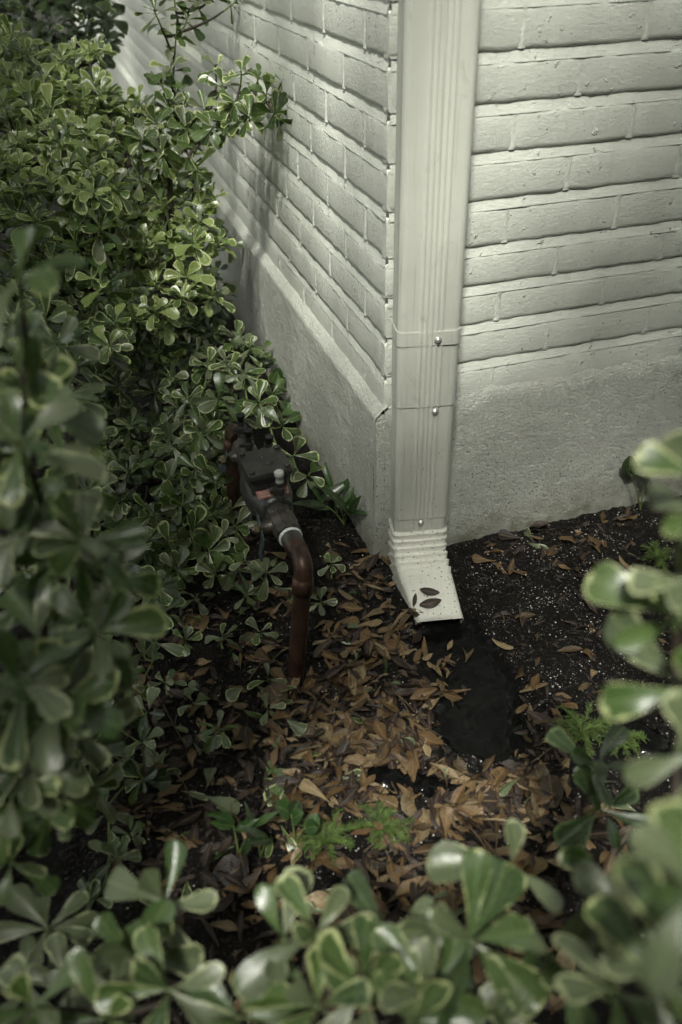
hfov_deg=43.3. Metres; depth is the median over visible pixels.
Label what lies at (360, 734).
fallen leaf
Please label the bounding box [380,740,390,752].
fallen leaf
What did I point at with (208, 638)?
ground sprig
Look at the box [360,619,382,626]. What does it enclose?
fallen leaf
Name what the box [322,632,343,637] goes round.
fallen leaf
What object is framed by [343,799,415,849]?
feathery weed
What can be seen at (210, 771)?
twig
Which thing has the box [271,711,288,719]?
fallen leaf
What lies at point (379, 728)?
fallen leaf
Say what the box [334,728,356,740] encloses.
fallen leaf
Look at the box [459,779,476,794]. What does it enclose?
fallen leaf
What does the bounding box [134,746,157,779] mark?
ground sprig
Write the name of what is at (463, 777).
fallen leaf
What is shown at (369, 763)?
fallen leaf
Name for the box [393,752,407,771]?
fallen leaf
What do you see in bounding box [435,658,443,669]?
fallen leaf
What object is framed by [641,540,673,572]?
feathery weed
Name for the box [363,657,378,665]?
fallen leaf
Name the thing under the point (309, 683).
fallen leaf
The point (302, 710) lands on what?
fallen leaf
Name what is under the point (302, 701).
fallen leaf
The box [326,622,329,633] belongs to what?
fallen leaf
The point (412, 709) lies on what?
twig
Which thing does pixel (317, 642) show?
fallen leaf
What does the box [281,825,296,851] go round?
leaf
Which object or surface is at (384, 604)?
fallen leaf
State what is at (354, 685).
fallen leaf
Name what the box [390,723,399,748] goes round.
fallen leaf
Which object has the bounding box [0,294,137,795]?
variegated shrub
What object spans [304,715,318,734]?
fallen leaf
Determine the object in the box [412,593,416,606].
stuck leaf
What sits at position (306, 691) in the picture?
fallen leaf
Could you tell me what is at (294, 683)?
fallen leaf
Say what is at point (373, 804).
fallen leaf
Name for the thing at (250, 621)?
ground sprig
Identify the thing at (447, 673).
fallen leaf
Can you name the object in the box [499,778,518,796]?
leaf
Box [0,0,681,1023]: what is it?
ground
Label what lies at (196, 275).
variegated shrub
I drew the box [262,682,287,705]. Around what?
fallen leaf
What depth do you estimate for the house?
1.81 m
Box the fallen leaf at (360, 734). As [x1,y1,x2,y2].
[356,725,363,743]
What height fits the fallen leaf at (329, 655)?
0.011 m
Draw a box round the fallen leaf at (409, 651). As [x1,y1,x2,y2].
[399,648,415,655]
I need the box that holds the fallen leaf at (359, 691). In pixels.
[350,687,363,694]
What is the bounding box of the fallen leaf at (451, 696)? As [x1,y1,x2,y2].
[441,692,461,700]
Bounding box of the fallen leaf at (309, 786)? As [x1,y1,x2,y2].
[299,778,328,801]
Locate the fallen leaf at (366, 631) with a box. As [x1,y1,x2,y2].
[360,627,370,645]
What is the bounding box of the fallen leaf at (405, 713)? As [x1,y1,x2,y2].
[398,710,412,716]
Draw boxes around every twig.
[141,663,186,748]
[164,809,186,813]
[172,768,192,806]
[205,749,217,790]
[363,810,422,852]
[388,708,424,738]
[392,689,411,719]
[399,695,429,727]
[469,826,487,852]
[494,811,496,855]
[501,730,574,785]
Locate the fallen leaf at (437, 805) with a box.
[428,803,442,807]
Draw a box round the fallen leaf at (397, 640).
[395,632,399,649]
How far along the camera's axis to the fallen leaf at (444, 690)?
1.70 m
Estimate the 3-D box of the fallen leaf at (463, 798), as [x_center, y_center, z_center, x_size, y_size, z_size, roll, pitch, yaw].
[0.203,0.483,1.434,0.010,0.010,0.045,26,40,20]
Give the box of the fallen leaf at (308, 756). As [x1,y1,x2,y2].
[302,749,314,765]
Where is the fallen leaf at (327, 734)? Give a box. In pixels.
[309,725,333,739]
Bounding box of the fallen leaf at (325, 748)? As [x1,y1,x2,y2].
[315,742,330,759]
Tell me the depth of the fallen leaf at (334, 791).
1.46 m
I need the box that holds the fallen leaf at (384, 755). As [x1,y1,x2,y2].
[369,747,388,767]
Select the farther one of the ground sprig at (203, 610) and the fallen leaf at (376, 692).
the ground sprig at (203, 610)
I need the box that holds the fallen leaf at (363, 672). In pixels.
[360,664,365,678]
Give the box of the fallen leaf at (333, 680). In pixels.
[326,676,337,684]
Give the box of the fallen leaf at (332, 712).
[326,711,343,714]
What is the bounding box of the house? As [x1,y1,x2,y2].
[69,0,681,558]
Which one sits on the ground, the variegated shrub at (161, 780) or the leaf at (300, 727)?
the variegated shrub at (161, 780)
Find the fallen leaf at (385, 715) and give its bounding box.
[374,712,394,720]
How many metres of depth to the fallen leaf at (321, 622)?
1.80 m
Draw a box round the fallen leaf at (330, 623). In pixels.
[322,621,333,631]
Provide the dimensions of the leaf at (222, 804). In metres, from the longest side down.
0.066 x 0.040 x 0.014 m
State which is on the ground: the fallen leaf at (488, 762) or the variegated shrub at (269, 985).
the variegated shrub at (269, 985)
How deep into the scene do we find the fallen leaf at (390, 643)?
1.75 m
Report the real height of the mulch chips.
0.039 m
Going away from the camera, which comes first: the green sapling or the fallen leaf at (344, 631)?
the green sapling
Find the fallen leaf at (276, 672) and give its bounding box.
[269,667,284,680]
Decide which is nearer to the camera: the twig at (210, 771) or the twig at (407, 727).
the twig at (210, 771)
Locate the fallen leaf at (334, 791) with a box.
[320,786,344,804]
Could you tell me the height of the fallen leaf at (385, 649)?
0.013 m
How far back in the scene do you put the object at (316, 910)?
1.28 m
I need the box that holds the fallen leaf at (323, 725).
[316,722,329,729]
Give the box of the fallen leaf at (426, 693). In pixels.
[410,687,437,699]
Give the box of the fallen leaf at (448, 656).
[442,653,458,665]
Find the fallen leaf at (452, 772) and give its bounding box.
[430,762,458,777]
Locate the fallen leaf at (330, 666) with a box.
[324,658,337,675]
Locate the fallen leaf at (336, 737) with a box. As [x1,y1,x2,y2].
[331,734,341,747]
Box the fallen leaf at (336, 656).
[333,655,339,674]
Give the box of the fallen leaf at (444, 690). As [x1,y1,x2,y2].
[436,685,453,693]
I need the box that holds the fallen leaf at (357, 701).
[352,697,365,706]
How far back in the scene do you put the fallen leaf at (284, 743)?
1.55 m
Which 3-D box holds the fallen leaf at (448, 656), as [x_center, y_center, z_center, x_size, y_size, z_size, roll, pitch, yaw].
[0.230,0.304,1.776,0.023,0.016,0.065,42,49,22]
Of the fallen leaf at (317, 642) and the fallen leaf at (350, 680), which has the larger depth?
the fallen leaf at (317, 642)
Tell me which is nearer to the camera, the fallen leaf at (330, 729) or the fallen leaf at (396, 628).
the fallen leaf at (330, 729)
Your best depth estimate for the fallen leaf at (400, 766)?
1.51 m
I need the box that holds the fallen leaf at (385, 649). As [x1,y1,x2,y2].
[373,641,390,659]
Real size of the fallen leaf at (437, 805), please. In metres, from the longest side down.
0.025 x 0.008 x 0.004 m
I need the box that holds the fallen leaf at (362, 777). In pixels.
[359,765,368,791]
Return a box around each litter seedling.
[206,811,258,856]
[239,801,278,857]
[275,799,319,843]
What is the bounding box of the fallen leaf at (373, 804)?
[359,802,388,810]
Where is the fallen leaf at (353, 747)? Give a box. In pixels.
[349,739,376,753]
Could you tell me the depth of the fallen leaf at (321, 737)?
1.55 m
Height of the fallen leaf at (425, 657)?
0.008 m
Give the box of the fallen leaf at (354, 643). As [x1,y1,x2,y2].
[349,640,364,645]
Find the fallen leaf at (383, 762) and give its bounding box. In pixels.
[372,758,390,764]
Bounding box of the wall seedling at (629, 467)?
[622,456,654,510]
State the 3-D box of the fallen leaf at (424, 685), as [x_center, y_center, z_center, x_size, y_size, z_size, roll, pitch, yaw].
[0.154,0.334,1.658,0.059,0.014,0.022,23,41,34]
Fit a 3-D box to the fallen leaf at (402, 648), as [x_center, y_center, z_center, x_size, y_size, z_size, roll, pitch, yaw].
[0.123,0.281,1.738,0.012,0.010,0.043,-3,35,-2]
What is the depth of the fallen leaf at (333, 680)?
1.67 m
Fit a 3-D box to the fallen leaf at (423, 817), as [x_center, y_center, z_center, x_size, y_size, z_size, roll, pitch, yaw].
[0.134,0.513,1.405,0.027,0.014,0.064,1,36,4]
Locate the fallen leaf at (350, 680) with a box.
[349,677,359,685]
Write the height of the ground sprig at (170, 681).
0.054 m
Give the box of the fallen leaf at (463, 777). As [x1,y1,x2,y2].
[456,775,470,781]
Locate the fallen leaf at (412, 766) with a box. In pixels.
[407,751,418,782]
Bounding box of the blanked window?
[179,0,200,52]
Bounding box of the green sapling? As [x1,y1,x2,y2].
[546,724,652,890]
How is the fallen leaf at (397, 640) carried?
on the leaf litter
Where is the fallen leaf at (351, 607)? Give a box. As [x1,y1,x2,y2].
[343,602,362,611]
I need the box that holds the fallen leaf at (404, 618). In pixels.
[396,614,410,633]
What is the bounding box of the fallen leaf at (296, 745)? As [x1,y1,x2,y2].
[288,742,305,746]
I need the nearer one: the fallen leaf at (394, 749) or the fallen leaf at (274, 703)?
the fallen leaf at (394, 749)
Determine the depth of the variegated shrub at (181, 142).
2.16 m
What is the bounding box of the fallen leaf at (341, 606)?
[339,602,357,607]
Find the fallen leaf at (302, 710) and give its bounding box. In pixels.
[298,707,312,718]
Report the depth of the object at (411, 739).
1.53 m
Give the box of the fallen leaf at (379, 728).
[372,721,386,740]
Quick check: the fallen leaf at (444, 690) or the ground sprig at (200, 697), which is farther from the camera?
the fallen leaf at (444, 690)
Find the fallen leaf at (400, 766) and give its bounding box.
[397,764,419,773]
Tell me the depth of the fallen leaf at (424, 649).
1.79 m
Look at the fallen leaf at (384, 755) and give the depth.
1.52 m
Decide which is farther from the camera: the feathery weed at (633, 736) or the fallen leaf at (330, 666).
the fallen leaf at (330, 666)
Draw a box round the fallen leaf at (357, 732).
[350,728,367,736]
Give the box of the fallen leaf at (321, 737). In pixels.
[305,733,327,741]
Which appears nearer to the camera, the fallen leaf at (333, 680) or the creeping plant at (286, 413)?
the fallen leaf at (333, 680)
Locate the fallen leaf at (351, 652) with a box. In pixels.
[345,647,362,657]
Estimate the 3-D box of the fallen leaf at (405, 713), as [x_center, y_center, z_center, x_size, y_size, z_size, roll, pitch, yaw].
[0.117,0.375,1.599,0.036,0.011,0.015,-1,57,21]
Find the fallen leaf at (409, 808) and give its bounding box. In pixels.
[400,790,416,816]
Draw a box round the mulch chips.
[56,497,681,1023]
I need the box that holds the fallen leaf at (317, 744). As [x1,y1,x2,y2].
[311,742,325,756]
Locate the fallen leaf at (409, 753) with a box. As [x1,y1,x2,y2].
[406,749,414,760]
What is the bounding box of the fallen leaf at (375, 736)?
[368,734,391,741]
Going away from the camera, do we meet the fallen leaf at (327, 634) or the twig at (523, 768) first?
the twig at (523, 768)
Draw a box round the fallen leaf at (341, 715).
[335,712,352,718]
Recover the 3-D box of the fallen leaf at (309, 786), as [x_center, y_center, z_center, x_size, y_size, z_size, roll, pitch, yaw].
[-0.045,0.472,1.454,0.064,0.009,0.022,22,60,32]
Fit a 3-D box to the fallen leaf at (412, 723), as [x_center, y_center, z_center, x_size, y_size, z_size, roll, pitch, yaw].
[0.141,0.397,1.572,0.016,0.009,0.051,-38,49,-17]
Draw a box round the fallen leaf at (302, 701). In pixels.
[293,699,309,703]
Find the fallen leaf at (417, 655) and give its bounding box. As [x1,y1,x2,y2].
[413,649,420,661]
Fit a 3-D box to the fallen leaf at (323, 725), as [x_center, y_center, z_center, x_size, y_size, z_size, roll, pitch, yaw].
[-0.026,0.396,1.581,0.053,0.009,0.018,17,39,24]
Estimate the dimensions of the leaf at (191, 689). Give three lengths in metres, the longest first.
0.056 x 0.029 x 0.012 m
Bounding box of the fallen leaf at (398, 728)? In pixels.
[396,726,410,736]
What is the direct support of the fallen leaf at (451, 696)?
on the puddle
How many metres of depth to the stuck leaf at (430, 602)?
1.83 m
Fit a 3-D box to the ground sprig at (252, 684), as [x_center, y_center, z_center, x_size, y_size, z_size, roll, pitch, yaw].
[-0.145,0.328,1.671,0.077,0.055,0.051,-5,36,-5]
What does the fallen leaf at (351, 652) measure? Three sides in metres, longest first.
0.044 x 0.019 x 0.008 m
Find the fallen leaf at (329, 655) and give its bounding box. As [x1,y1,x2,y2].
[321,650,337,659]
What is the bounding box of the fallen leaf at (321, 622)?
[313,620,325,628]
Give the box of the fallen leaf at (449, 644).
[447,640,452,650]
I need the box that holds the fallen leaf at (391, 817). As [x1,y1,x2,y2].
[380,815,404,828]
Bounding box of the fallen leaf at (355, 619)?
[347,616,358,627]
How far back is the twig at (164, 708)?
1.61 m
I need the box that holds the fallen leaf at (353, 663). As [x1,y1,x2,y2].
[342,660,362,667]
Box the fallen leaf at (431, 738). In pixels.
[418,731,443,745]
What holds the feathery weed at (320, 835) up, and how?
on the ground
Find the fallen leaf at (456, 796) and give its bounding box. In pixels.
[450,784,465,806]
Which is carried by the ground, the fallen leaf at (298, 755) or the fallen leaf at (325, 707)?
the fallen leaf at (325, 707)
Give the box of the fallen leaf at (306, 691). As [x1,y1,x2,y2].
[300,687,312,695]
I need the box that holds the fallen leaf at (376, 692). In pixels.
[374,685,382,696]
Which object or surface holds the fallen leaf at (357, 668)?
on the ground
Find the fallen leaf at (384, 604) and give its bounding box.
[380,598,389,607]
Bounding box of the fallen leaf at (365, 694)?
[355,690,369,702]
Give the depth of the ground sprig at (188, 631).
1.74 m
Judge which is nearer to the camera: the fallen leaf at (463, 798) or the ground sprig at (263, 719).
the fallen leaf at (463, 798)
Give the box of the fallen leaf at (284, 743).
[274,732,286,757]
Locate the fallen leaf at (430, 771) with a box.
[427,757,445,775]
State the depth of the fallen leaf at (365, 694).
1.64 m
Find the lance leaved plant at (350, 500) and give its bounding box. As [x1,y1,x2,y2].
[292,462,373,525]
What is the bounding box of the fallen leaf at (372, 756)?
[366,747,376,758]
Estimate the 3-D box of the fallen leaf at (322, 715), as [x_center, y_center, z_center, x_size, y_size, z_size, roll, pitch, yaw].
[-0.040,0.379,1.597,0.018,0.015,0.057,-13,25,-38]
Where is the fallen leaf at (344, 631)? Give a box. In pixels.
[339,628,350,641]
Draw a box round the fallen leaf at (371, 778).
[357,774,375,792]
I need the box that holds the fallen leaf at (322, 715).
[314,711,328,720]
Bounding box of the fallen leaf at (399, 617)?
[393,610,407,628]
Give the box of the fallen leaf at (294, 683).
[289,677,299,694]
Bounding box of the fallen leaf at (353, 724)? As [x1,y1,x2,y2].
[348,718,356,732]
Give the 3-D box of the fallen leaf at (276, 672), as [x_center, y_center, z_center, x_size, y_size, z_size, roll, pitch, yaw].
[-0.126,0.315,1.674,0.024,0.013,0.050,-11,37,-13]
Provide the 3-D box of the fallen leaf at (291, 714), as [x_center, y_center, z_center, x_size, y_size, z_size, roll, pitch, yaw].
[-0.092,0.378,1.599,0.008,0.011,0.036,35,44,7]
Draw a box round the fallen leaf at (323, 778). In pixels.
[312,772,328,785]
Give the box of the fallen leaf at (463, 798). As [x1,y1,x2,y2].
[458,794,467,809]
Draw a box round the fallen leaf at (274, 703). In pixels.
[270,700,279,708]
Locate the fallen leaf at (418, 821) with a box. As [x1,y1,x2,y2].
[414,819,420,831]
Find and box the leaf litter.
[99,506,670,1023]
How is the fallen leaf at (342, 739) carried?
on the leaf litter
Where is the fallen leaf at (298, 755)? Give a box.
[290,745,310,758]
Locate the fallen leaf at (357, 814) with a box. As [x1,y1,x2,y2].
[344,807,362,817]
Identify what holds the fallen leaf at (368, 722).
on the leaf litter
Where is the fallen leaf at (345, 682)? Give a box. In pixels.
[337,678,347,686]
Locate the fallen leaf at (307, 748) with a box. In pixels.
[290,746,323,755]
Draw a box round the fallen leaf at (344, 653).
[340,648,351,657]
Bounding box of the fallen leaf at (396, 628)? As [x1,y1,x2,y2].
[392,623,407,632]
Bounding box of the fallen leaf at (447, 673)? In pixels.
[440,663,449,677]
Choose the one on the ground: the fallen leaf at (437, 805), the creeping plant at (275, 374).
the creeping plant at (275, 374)
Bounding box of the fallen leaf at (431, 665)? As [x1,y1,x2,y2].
[427,661,441,675]
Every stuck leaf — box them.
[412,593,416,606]
[419,598,440,607]
[420,587,439,594]
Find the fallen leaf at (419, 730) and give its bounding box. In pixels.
[416,723,439,737]
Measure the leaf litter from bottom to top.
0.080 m
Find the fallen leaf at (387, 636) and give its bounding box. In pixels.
[384,624,395,642]
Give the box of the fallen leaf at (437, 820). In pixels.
[435,812,439,826]
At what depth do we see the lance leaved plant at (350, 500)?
2.06 m
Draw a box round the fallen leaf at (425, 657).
[422,653,431,660]
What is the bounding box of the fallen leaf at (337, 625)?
[334,620,340,637]
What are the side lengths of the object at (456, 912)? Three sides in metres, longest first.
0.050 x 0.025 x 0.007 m
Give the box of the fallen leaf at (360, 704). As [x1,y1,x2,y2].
[350,698,367,711]
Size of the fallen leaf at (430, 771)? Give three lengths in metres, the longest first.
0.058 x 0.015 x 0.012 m
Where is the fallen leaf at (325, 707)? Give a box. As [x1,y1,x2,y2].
[318,702,331,711]
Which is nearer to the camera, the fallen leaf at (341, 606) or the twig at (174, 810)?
the twig at (174, 810)
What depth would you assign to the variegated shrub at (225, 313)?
2.72 m
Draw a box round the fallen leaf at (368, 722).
[363,717,374,732]
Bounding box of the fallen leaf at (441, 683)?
[436,678,444,689]
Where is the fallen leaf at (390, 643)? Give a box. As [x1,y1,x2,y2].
[384,639,408,653]
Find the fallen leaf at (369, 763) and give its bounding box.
[359,757,377,767]
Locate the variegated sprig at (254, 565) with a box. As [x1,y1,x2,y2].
[229,548,287,600]
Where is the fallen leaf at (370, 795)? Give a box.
[369,790,372,802]
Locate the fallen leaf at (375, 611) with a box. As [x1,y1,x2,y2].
[360,608,384,619]
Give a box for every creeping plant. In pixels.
[250,340,275,379]
[268,367,287,401]
[274,400,299,425]
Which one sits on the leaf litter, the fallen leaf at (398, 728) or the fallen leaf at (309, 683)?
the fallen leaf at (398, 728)
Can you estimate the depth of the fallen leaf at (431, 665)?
1.75 m
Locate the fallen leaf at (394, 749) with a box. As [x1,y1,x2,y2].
[388,747,396,759]
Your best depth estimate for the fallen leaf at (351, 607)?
1.82 m
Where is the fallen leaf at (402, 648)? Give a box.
[399,643,404,658]
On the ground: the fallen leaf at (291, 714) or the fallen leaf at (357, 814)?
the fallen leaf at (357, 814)
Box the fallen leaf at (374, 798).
[360,793,378,801]
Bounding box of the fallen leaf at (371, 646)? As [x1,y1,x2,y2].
[369,640,374,654]
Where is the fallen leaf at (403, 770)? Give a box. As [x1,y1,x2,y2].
[399,762,406,774]
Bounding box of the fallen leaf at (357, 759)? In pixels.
[343,753,369,765]
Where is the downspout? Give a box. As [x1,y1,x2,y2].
[388,0,480,624]
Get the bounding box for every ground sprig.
[111,815,145,856]
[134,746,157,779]
[148,669,186,697]
[173,626,202,656]
[178,692,209,717]
[180,590,214,614]
[197,710,238,753]
[205,623,238,648]
[231,584,259,609]
[239,617,278,645]
[247,663,286,689]
[259,693,285,725]
[309,587,337,615]
[317,553,345,578]
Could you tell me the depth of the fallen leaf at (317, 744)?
1.54 m
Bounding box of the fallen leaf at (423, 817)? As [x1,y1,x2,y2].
[415,808,430,840]
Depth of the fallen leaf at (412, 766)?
1.50 m
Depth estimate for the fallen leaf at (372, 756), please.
1.53 m
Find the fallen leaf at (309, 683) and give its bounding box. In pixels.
[301,673,316,692]
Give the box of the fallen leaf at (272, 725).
[265,718,284,734]
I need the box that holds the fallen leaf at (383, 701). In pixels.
[380,697,400,714]
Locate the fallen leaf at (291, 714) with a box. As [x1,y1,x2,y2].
[286,708,296,722]
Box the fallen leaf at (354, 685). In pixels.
[348,675,356,695]
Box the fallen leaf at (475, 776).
[470,771,482,779]
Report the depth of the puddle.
1.66 m
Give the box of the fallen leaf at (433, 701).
[422,697,440,709]
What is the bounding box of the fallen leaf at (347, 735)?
[344,732,356,739]
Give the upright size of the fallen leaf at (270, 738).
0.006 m
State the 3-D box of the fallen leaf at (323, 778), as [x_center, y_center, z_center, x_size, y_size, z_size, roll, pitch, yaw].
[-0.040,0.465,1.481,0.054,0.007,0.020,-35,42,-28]
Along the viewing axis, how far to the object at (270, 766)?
1.51 m
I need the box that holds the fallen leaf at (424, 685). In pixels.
[409,678,432,687]
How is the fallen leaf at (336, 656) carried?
on the leaf litter
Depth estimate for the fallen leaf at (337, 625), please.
1.79 m
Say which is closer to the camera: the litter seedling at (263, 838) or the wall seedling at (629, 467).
the litter seedling at (263, 838)
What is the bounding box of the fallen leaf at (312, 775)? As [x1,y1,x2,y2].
[304,774,319,779]
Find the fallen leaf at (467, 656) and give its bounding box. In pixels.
[462,648,473,662]
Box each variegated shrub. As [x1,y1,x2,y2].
[0,0,128,275]
[0,13,164,391]
[0,165,144,444]
[0,227,166,905]
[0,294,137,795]
[0,840,430,1023]
[0,883,112,1023]
[41,305,262,591]
[63,78,236,412]
[71,562,185,911]
[93,165,243,363]
[122,0,292,385]
[130,336,324,589]
[342,819,610,1023]
[552,430,681,1023]
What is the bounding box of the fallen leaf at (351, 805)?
[346,800,359,811]
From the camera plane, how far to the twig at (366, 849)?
1.39 m
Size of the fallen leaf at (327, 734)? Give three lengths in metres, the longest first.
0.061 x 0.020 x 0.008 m
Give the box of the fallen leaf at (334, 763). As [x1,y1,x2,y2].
[328,751,348,770]
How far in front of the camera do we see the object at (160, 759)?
1.52 m
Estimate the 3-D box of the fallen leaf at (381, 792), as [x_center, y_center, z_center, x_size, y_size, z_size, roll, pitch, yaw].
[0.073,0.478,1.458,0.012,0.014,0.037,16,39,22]
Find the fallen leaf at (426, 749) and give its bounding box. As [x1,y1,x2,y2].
[422,739,430,756]
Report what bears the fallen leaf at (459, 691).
on the leaf litter
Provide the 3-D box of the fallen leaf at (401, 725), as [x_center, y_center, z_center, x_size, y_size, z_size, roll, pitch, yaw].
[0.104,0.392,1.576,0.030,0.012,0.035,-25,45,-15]
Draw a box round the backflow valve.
[218,412,313,684]
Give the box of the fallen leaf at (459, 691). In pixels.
[449,689,470,692]
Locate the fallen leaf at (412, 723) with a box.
[409,719,424,731]
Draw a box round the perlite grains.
[83,505,678,1013]
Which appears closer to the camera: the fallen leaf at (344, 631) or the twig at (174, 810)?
the twig at (174, 810)
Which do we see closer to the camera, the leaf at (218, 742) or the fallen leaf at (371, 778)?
the fallen leaf at (371, 778)
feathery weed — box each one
[295,806,360,869]
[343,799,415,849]
[551,700,608,756]
[586,717,649,758]
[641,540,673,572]
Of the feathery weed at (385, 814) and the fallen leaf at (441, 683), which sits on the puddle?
the fallen leaf at (441, 683)
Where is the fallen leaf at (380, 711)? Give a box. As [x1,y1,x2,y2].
[377,700,384,715]
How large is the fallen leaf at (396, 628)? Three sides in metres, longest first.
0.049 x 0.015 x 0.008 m
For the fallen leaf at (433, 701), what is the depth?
1.62 m
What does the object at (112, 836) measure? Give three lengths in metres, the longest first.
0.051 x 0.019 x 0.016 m
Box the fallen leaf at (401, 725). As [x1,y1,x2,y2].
[396,719,405,729]
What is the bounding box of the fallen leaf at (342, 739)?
[336,735,345,747]
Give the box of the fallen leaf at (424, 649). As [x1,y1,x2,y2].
[421,637,427,655]
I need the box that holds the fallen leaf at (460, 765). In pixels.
[451,760,470,777]
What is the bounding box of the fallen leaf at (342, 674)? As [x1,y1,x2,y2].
[336,672,346,680]
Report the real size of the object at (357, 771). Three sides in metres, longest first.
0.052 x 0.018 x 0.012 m
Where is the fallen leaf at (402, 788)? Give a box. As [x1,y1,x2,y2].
[397,783,407,793]
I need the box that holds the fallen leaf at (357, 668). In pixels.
[348,664,370,679]
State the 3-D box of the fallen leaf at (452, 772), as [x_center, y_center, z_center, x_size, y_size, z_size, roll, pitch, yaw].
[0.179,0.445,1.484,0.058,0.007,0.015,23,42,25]
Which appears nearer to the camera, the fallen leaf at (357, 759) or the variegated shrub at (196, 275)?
the fallen leaf at (357, 759)
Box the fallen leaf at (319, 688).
[316,685,322,692]
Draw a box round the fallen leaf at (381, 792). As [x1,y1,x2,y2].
[378,785,386,802]
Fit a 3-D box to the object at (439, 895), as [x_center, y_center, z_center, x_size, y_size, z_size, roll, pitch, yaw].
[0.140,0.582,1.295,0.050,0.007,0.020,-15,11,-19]
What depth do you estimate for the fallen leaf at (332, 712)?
1.59 m
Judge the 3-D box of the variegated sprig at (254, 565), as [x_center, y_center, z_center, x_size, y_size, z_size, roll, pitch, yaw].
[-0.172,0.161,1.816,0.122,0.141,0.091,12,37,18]
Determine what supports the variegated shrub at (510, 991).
on the ground
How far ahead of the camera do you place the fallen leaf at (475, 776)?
1.47 m
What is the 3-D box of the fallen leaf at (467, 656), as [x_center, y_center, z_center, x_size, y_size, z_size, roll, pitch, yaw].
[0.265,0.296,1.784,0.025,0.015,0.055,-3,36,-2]
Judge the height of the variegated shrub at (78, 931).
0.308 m
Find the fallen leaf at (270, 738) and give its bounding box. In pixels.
[263,737,282,745]
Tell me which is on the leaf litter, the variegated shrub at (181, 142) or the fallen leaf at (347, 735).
the fallen leaf at (347, 735)
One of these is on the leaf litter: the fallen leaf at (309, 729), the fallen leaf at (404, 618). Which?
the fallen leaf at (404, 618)
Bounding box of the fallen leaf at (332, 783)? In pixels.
[323,780,344,788]
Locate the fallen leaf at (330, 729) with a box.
[328,724,333,746]
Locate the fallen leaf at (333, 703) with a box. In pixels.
[323,696,339,706]
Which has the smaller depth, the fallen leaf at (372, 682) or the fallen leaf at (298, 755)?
the fallen leaf at (298, 755)
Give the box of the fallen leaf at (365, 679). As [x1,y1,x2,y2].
[358,676,371,684]
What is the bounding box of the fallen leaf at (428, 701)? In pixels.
[409,687,432,706]
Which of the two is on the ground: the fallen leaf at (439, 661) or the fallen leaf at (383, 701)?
the fallen leaf at (383, 701)
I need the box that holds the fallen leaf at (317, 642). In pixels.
[313,639,329,644]
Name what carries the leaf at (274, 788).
on the leaf litter
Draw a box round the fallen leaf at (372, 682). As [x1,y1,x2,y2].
[363,679,378,688]
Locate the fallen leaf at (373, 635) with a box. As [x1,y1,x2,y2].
[370,633,382,637]
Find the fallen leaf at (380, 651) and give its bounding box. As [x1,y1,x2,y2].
[375,646,385,658]
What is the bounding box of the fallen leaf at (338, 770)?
[334,765,341,781]
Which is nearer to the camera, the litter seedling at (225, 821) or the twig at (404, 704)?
the litter seedling at (225, 821)
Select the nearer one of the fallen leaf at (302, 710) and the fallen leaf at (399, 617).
the fallen leaf at (302, 710)
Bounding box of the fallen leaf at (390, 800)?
[373,795,397,808]
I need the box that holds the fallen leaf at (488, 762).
[482,755,494,773]

